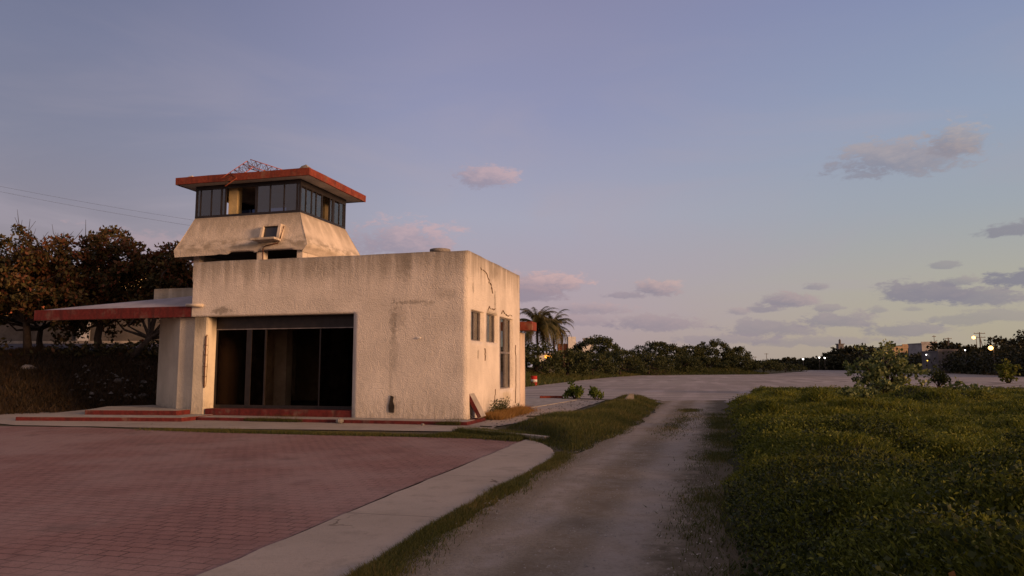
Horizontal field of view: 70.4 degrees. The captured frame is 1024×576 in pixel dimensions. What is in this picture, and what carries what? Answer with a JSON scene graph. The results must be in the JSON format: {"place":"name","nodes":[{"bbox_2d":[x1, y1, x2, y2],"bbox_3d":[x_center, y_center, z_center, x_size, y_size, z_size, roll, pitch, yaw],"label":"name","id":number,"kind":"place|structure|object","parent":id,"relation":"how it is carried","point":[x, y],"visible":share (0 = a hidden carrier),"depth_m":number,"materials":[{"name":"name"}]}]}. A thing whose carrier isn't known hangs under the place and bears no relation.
{"place":"outdoors","nodes":[
{"label":"outdoors","id":0,"kind":"place"},
{"bbox_2d":[0,354,157,412],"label":"embankment","id":1,"kind":"structure","parent":0,"point":[135,384],"depth_m":31.49,"materials":[{"name":"plant"}]},
{"bbox_2d":[20,365,35,369],"bbox_3d":[-21.202,3.573,31.797,0.677,0.432,0.548,3,-7,-27],"label":"boulder","id":2,"kind":"object","parent":1,"relation":"on","point":[23,366],"visible":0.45,"depth_m":31.63,"materials":[{"name":"stone"}]},
{"bbox_2d":[0,210,107,349],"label":"sea almond tree","id":3,"kind":"object","parent":1,"relation":"on","point":[38,267],"visible":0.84,"depth_m":33.72,"materials":[{"name":"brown plant"}]},
{"bbox_2d":[0,344,157,414],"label":"embankment scrub","id":4,"kind":"object","parent":1,"relation":"on","point":[37,379],"visible":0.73,"depth_m":31.11,"materials":[{"name":"green plant"}]},
{"bbox_2d":[0,337,158,359],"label":"undergrowth","id":5,"kind":"object","parent":1,"relation":"on","point":[70,345],"visible":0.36,"depth_m":33.79,"materials":[{"name":"green plant"}]},
{"bbox_2d":[23,225,166,349],"bbox_3d":[-19.878,0.150,34.901,5.980,6.759,4.734,4,-7,-33],"label":"sea almond tree","id":6,"kind":"object","parent":1,"relation":"on","point":[116,267],"visible":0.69,"depth_m":34.36,"materials":[{"name":"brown plant"}]},
{"bbox_2d":[71,360,157,400],"bbox_3d":[-16.006,4.104,31.184,6.339,2.113,3.534,-2,-6,15],"label":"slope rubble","id":7,"kind":"object","parent":1,"relation":"on","point":[116,375],"visible":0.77,"depth_m":31.38,"materials":[{"name":"stone"}]},
{"bbox_2d":[110,240,193,362],"bbox_3d":[-16.469,1.062,35.772,6.905,6.950,4.536,2,-7,-18],"label":"sea almond tree","id":8,"kind":"object","parent":1,"relation":"on","point":[177,273],"visible":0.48,"depth_m":34.78,"materials":[{"name":"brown plant"}]},
{"bbox_2d":[0,343,158,349],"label":"street","id":9,"kind":"structure","parent":0,"point":[21,345],"depth_m":41.90,"materials":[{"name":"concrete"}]},
{"bbox_2d":[0,286,145,346],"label":"sea almond tree","id":10,"kind":"object","parent":9,"relation":"on","point":[36,327],"visible":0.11,"depth_m":37.27,"materials":[{"name":"green plant"}]},
{"bbox_2d":[0,341,150,343],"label":"street kerb","id":11,"kind":"structure","parent":9,"relation":"on","point":[33,342],"depth_m":43.91,"materials":[{"name":"concrete"}]},
{"bbox_2d":[76,322,90,340],"bbox_3d":[-26.195,2.670,44.326,0.800,1.160,0.080,0,-6,0],"label":"signboard","id":12,"kind":"object","parent":11,"relation":"on","point":[83,339],"visible":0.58,"depth_m":44.27,"materials":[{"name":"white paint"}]},
{"bbox_2d":[0,412,513,430],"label":"pavement","id":13,"kind":"structure","parent":0,"point":[9,419],"depth_m":21.67,"materials":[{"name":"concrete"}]},
{"bbox_2d":[336,418,343,423],"bbox_3d":[-5.296,4.083,22.302,0.226,0.187,0.294,2,-7,-21],"label":"stone","id":14,"kind":"object","parent":13,"relation":"on","point":[339,420],"visible":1,"depth_m":22.20,"materials":[{"name":"beige stone"}]},
{"bbox_2d":[243,414,469,424],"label":"plinth weeds","id":15,"kind":"object","parent":13,"relation":"on","point":[295,420],"visible":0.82,"depth_m":22.83,"materials":[{"name":"plant"}]},
{"bbox_2d":[0,426,523,575],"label":"brick plaza","id":16,"kind":"structure","parent":0,"point":[277,484],"depth_m":10.38,"materials":[{"name":"red brick"}]},
{"bbox_2d":[196,440,553,575],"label":"concrete path","id":17,"kind":"structure","parent":0,"point":[340,544],"depth_m":7.93,"materials":[{"name":"grey concrete"}]},
{"bbox_2d":[0,367,1016,575],"bbox_3d":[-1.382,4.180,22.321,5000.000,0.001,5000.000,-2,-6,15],"label":"ground","id":18,"kind":"structure","parent":0,"point":[733,555],"depth_m":19.40,"materials":[{"name":"soil"}]},
{"bbox_2d":[15,165,536,424],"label":"airfield building","id":19,"kind":"structure","parent":18,"relation":"on","point":[292,302],"depth_m":24.92,"materials":[{"name":"paint"}]},
{"bbox_2d":[1,186,189,219],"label":"power cable","id":20,"kind":"object","parent":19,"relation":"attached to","point":[92,203],"visible":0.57,"depth_m":46.26,"materials":[{"name":"metal"}]},
{"bbox_2d":[4,192,190,225],"bbox_3d":[-24.110,-4.960,46.310,27.820,4.660,0.010,0,-6,-2],"label":"power cable","id":21,"kind":"object","parent":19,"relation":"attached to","point":[93,209],"visible":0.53,"depth_m":46.22,"materials":[{"name":"metal"}]},
{"bbox_2d":[221,159,282,185],"bbox_3d":[-9.936,-4.432,28.300,2.665,1.174,0.514,3,-7,-28],"label":"lattice mast","id":22,"kind":"object","parent":19,"relation":"on","point":[249,168],"visible":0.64,"depth_m":28.16,"materials":[{"name":"metal"}]},
{"bbox_2d":[250,224,284,241],"bbox_3d":[-9.078,-2.065,27.153,1.000,0.660,0.920,-2,-6,15],"label":"air conditioner","id":23,"kind":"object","parent":19,"relation":"in","point":[269,232],"depth_m":27.13,"materials":[{"name":"paint"}]},
{"bbox_2d":[471,310,479,340],"bbox_3d":[-1.275,1.240,23.686,0.070,0.984,1.344,-2,-6,15],"label":"window","id":24,"kind":"structure","parent":19,"relation":"in","point":[475,316],"depth_m":23.99,"materials":[{"name":"glass"}]},
{"bbox_2d":[469,393,485,417],"bbox_3d":[-1.136,3.684,22.795,0.512,0.788,0.506,-2,-6,15],"label":"broken slab","id":25,"kind":"object","parent":19,"relation":"on","point":[476,406],"depth_m":22.61,"materials":[{"name":"concrete"}]},
{"bbox_2d":[486,314,493,342],"bbox_3d":[-0.839,1.408,25.336,0.070,1.004,1.374,-2,-6,15],"label":"window","id":26,"kind":"structure","parent":19,"relation":"in","point":[490,318],"depth_m":25.67,"materials":[{"name":"glass"}]},
{"bbox_2d":[500,317,509,388],"bbox_3d":[-0.344,2.433,27.092,0.080,2.624,1.854,-2,-6,15],"label":"window","id":27,"kind":"structure","parent":19,"relation":"in","point":[504,323],"depth_m":27.38,"materials":[{"name":"metal"}]},
{"bbox_2d":[136,427,524,441],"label":"plaza grass","id":28,"kind":"structure","parent":18,"relation":"on","point":[466,435],"depth_m":18.55,"materials":[{"name":"green plant"}]},
{"bbox_2d":[339,450,581,575],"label":"verge grass","id":29,"kind":"structure","parent":18,"relation":"on","point":[387,564],"depth_m":7.71,"materials":[{"name":"green plant"}]},
{"bbox_2d":[450,426,551,441],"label":"kerb grass","id":30,"kind":"structure","parent":18,"relation":"on","point":[484,431],"depth_m":18.12,"materials":[{"name":"green plant"}]},
{"bbox_2d":[467,428,549,439],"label":"concrete kerb","id":31,"kind":"structure","parent":18,"relation":"on","point":[538,436],"depth_m":17.21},
{"bbox_2d":[501,393,663,452],"bbox_3d":[2.831,4.420,25.756,4.800,0.281,25.200,-2,-6,15],"label":"grass mound","id":32,"kind":"object","parent":18,"relation":"on","point":[566,433],"depth_m":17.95,"materials":[{"name":"green plant"}]},
{"bbox_2d":[625,393,633,398],"bbox_3d":[5.270,4.909,32.060,0.595,0.485,0.214,29,-9,-4],"label":"broken block","id":33,"kind":"object","parent":32,"relation":"on","point":[630,396],"depth_m":31.99,"materials":[{"name":"concrete"}]},
{"bbox_2d":[588,385,603,399],"bbox_3d":[4.442,5.591,38.585,0.916,0.819,1.110,-2,-6,15],"label":"leafy plant","id":34,"kind":"object","parent":18,"relation":"on","point":[594,393],"visible":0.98,"depth_m":38.42,"materials":[{"name":"green plant"}]},
{"bbox_2d":[571,334,630,372],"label":"tree","id":35,"kind":"object","parent":18,"relation":"on","point":[604,341],"visible":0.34,"depth_m":137.00,"materials":[{"name":"green plant"}]},
{"bbox_2d":[595,349,648,374],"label":"bush","id":36,"kind":"object","parent":18,"relation":"on","point":[629,361],"visible":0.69,"depth_m":126.54,"materials":[{"name":"green plant"}]},
{"bbox_2d":[780,357,797,361],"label":"tree","id":37,"kind":"object","parent":18,"relation":"on","point":[784,359],"visible":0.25,"depth_m":332.84,"materials":[{"name":"green plant"}]},
{"bbox_2d":[827,347,841,355],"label":"tree","id":38,"kind":"object","parent":18,"relation":"on","point":[837,351],"visible":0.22,"depth_m":312.86,"materials":[{"name":"green plant"}]},
{"bbox_2d":[835,339,843,348],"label":"lookout tower","id":39,"kind":"structure","parent":18,"relation":"on","point":[839,345],"depth_m":327.93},
{"bbox_2d":[839,344,860,354],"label":"tree","id":40,"kind":"object","parent":18,"relation":"on","point":[848,349],"visible":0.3,"depth_m":307.09,"materials":[{"name":"green plant"}]},
{"bbox_2d":[854,343,880,361],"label":"tree","id":41,"kind":"object","parent":18,"relation":"on","point":[867,348],"visible":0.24,"depth_m":285.43,"materials":[{"name":"green plant"}]},
{"bbox_2d":[870,343,895,357],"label":"tree","id":42,"kind":"object","parent":18,"relation":"on","point":[872,351],"visible":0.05,"depth_m":261.48,"materials":[{"name":"green plant"}]},
{"bbox_2d":[761,345,1023,375],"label":"scrub","id":43,"kind":"object","parent":18,"relation":"on","point":[978,363],"visible":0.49,"depth_m":160.19,"materials":[{"name":"green plant"}]},
{"bbox_2d":[882,346,907,365],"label":"house","id":44,"kind":"structure","parent":18,"relation":"on","point":[905,348],"depth_m":231.17,"materials":[{"name":"white paint"}]},
{"bbox_2d":[907,342,936,364],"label":"house","id":45,"kind":"structure","parent":18,"relation":"on","point":[916,348],"depth_m":206.40,"materials":[{"name":"white paint"}]},
{"bbox_2d":[926,338,951,350],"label":"tree","id":46,"kind":"object","parent":18,"relation":"on","point":[939,345],"visible":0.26,"depth_m":190.17,"materials":[{"name":"green plant"}]},
{"bbox_2d":[920,349,959,372],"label":"house","id":47,"kind":"structure","parent":18,"relation":"on","point":[932,355],"depth_m":171.95,"materials":[{"name":"white paint"}]},
{"bbox_2d":[944,342,962,348],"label":"tree","id":48,"kind":"object","parent":18,"relation":"on","point":[954,346],"visible":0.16,"depth_m":180.00,"materials":[{"name":"green plant"}]},
{"bbox_2d":[954,344,983,369],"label":"tree","id":49,"kind":"object","parent":18,"relation":"on","point":[968,347],"visible":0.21,"depth_m":167.29,"materials":[{"name":"green plant"}]},
{"bbox_2d":[967,343,989,368],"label":"tree","id":50,"kind":"object","parent":18,"relation":"on","point":[981,348],"visible":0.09,"depth_m":154.47,"materials":[{"name":"green plant"}]},
{"bbox_2d":[974,332,985,346],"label":"utility pole","id":51,"kind":"object","parent":18,"relation":"on","point":[979,337],"visible":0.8,"depth_m":167.65,"materials":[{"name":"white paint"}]},
{"bbox_2d":[982,335,1013,367],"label":"tree","id":52,"kind":"object","parent":18,"relation":"on","point":[998,340],"visible":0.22,"depth_m":145.91,"materials":[{"name":"green plant"}]},
{"bbox_2d":[991,329,1023,369],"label":"tree","id":53,"kind":"object","parent":18,"relation":"on","point":[1019,337],"visible":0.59,"depth_m":126.91,"materials":[{"name":"green plant"}]},
{"bbox_2d":[1006,336,1023,368],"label":"tree","id":54,"kind":"object","parent":18,"relation":"on","point":[1014,343],"visible":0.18,"depth_m":132.49,"materials":[{"name":"green plant"}]},
{"bbox_2d":[0,0,1023,366],"label":"sky","id":55,"kind":"structure","parent":0,"point":[779,179],"materials":[{"name":"blue"}]},
{"bbox_2d":[468,397,603,425],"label":"terrace","id":56,"kind":"structure","parent":0,"point":[565,405],"depth_m":29.15,"materials":[{"name":"concrete"}]},
{"bbox_2d":[489,396,521,412],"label":"wall weeds","id":57,"kind":"object","parent":56,"relation":"on","point":[504,405],"depth_m":25.24,"materials":[{"name":"green plant"}]},
{"bbox_2d":[483,404,538,419],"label":"dry weeds","id":58,"kind":"object","parent":56,"relation":"on","point":[511,412],"visible":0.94,"depth_m":24.72,"materials":[{"name":"plant"}]},
{"bbox_2d":[485,400,595,425],"bbox_3d":[1.450,4.885,29.312,2.372,0.036,16.954,-2,-6,15],"label":"terrace grit","id":59,"kind":"object","parent":56,"relation":"on","point":[544,412],"visible":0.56,"depth_m":29.36,"materials":[{"name":"grey gravel"}]},
{"bbox_2d":[525,397,574,407],"bbox_3d":[0.881,5.579,35.273,3.750,0.115,10.850,-2,-6,15],"label":"terrace step","id":60,"kind":"object","parent":56,"relation":"on","point":[533,401],"visible":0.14,"depth_m":35.29,"materials":[{"name":"concrete"}]},
{"bbox_2d":[540,396,562,397],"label":"loose kerb","id":61,"kind":"structure","parent":56,"relation":"on","point":[551,396],"depth_m":39.01,"materials":[{"name":"red paint"}]},
{"bbox_2d":[562,380,584,398],"bbox_3d":[3.339,5.460,38.729,1.259,1.135,1.006,-4,-7,34],"label":"leafy plant","id":62,"kind":"object","parent":56,"relation":"on","point":[577,392],"visible":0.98,"depth_m":38.56,"materials":[{"name":"green plant"}]},
{"bbox_2d":[390,400,734,575],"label":"gravel track","id":63,"kind":"structure","parent":0,"point":[601,516],"depth_m":8.26,"materials":[{"name":"grey gravel"}]},
{"bbox_2d":[653,408,702,439],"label":"track grass","id":64,"kind":"structure","parent":63,"relation":"on","point":[683,418],"depth_m":22.37,"materials":[{"name":"green plant"}]},
{"bbox_2d":[644,412,776,575],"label":"trackside grass","id":65,"kind":"structure","parent":63,"relation":"on","point":[720,421],"depth_m":9.44,"materials":[{"name":"green plant"}]},
{"bbox_2d":[621,368,803,374],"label":"bank","id":66,"kind":"structure","parent":0,"point":[769,372],"depth_m":174.82,"materials":[{"name":"green plant"}]},
{"bbox_2d":[520,306,560,358],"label":"palm tree","id":67,"kind":"object","parent":66,"relation":"on","point":[540,318],"visible":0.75,"depth_m":96.67,"materials":[{"name":"green plant"}]},
{"bbox_2d":[525,341,566,374],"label":"bush","id":68,"kind":"object","parent":66,"relation":"on","point":[531,359],"visible":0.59,"depth_m":88.44,"materials":[{"name":"green plant"}]},
{"bbox_2d":[539,353,552,372],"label":"white hut","id":69,"kind":"object","parent":66,"relation":"on","point":[542,357],"visible":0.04,"depth_m":97.03,"materials":[{"name":"paint"}]},
{"bbox_2d":[539,309,573,350],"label":"palm tree","id":70,"kind":"object","parent":66,"relation":"on","point":[562,335],"visible":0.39,"depth_m":103.69,"materials":[{"name":"green plant"}]},
{"bbox_2d":[548,348,594,376],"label":"bush","id":71,"kind":"object","parent":66,"relation":"on","point":[571,363],"visible":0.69,"depth_m":97.03,"materials":[{"name":"green plant"}]},
{"bbox_2d":[557,337,591,366],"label":"white building","id":72,"kind":"structure","parent":66,"relation":"on","point":[570,344],"depth_m":171.40,"materials":[{"name":"paint"}]},
{"bbox_2d":[575,352,620,375],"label":"bush","id":73,"kind":"object","parent":66,"relation":"on","point":[609,363],"visible":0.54,"depth_m":111.12,"materials":[{"name":"green plant"}]},
{"bbox_2d":[525,366,768,386],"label":"bankside grass","id":74,"kind":"structure","parent":66,"relation":"on","point":[553,378],"depth_m":121.82,"materials":[{"name":"green plant"}]},
{"bbox_2d":[627,352,675,374],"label":"bush","id":75,"kind":"object","parent":66,"relation":"on","point":[659,363],"visible":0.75,"depth_m":141.92,"materials":[{"name":"green plant"}]},
{"bbox_2d":[626,340,694,367],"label":"tree","id":76,"kind":"object","parent":66,"relation":"on","point":[664,352],"visible":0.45,"depth_m":159.42,"materials":[{"name":"green plant"}]},
{"bbox_2d":[651,354,703,370],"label":"bush","id":77,"kind":"object","parent":66,"relation":"on","point":[688,360],"visible":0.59,"depth_m":151.76,"materials":[{"name":"green plant"}]},
{"bbox_2d":[675,344,711,366],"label":"tree","id":78,"kind":"object","parent":66,"relation":"on","point":[697,349],"visible":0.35,"depth_m":162.31,"materials":[{"name":"green plant"}]},
{"bbox_2d":[683,355,733,368],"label":"bush","id":79,"kind":"object","parent":66,"relation":"on","point":[727,364],"visible":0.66,"depth_m":157.53,"materials":[{"name":"green plant"}]},
{"bbox_2d":[692,338,738,366],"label":"tree","id":80,"kind":"object","parent":66,"relation":"on","point":[726,350],"visible":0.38,"depth_m":165.45,"materials":[{"name":"green plant"}]},
{"bbox_2d":[721,346,754,368],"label":"tree","id":81,"kind":"object","parent":66,"relation":"on","point":[739,350],"visible":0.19,"depth_m":168.06,"materials":[{"name":"green plant"}]},
{"bbox_2d":[717,354,762,370],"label":"bush","id":82,"kind":"object","parent":66,"relation":"on","point":[743,360],"visible":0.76,"depth_m":160.09,"materials":[{"name":"green plant"}]},
{"bbox_2d":[745,359,784,371],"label":"bush","id":83,"kind":"object","parent":66,"relation":"on","point":[776,366],"visible":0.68,"depth_m":162.88,"materials":[{"name":"green plant"}]},
{"bbox_2d":[761,363,809,372],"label":"bush","id":84,"kind":"object","parent":66,"relation":"on","point":[789,367],"visible":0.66,"depth_m":167.40,"materials":[{"name":"green plant"}]},
{"bbox_2d":[927,364,952,386],"bbox_3d":[32.902,6.874,55.985,1.896,1.963,1.477,-2,-6,15],"label":"sea grape shrub","id":85,"kind":"object","parent":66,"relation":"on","point":[939,377],"visible":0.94,"depth_m":55.84,"materials":[{"name":"green plant"}]},
{"bbox_2d":[993,358,1021,382],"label":"sea grape shrub","id":86,"kind":"object","parent":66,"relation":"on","point":[1004,370],"visible":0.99,"depth_m":72.65,"materials":[{"name":"green plant"}]},
{"bbox_2d":[525,370,1023,402],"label":"runway","id":87,"kind":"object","parent":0,"point":[689,387],"visible":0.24,"depth_m":71.46,"materials":[{"name":"grey asphalt"}]},
{"bbox_2d":[531,376,536,384],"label":"oil drum","id":88,"kind":"object","parent":87,"relation":"on","point":[533,378],"visible":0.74,"depth_m":66.49,"materials":[{"name":"paint"}]},
{"bbox_2d":[717,384,1023,575],"bbox_3d":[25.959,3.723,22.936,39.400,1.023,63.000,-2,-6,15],"label":"grass bank","id":89,"kind":"structure","parent":0,"point":[730,461],"depth_m":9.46,"materials":[{"name":"green plant"}]},
{"bbox_2d":[835,380,874,398],"bbox_3d":[12.979,3.901,27.477,1.445,0.859,1.176,-2,-6,15],"label":"plant","id":90,"kind":"object","parent":89,"relation":"on","point":[847,391],"visible":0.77,"depth_m":27.30,"materials":[{"name":"green plant"}]},
{"bbox_2d":[723,382,1023,575],"bbox_3d":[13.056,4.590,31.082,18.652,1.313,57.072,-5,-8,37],"label":"bank weeds","id":91,"kind":"object","parent":89,"relation":"on","point":[756,446],"visible":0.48,"depth_m":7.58,"materials":[{"name":"green plant"}]},
{"bbox_2d":[865,376,899,394],"bbox_3d":[16.053,4.332,31.529,1.488,1.001,1.015,1,-6,-7],"label":"plant","id":92,"kind":"object","parent":89,"relation":"on","point":[887,384],"visible":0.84,"depth_m":31.42,"materials":[{"name":"green plant"}]},
{"bbox_2d":[842,339,931,391],"bbox_3d":[22.882,4.862,44.398,4.785,3.575,4.189,1,-6,-10],"label":"sea grape shrub","id":93,"kind":"object","parent":89,"relation":"on","point":[875,371],"visible":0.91,"depth_m":43.83,"materials":[{"name":"green plant"}]},
{"bbox_2d":[942,376,991,392],"bbox_3d":[18.621,4.128,29.569,1.663,1.101,1.640,3,-7,-26],"label":"plant","id":94,"kind":"object","parent":89,"relation":"on","point":[957,385],"visible":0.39,"depth_m":29.34,"materials":[{"name":"green plant"}]},
{"label":"upper ground","id":95,"kind":"structure","parent":0,"visible":0},
{"bbox_2d":[0,317,159,340],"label":"street wall","id":96,"kind":"structure","parent":95,"relation":"on","point":[9,333],"depth_m":44.46,"materials":[{"name":"grey concrete"}]}
]}

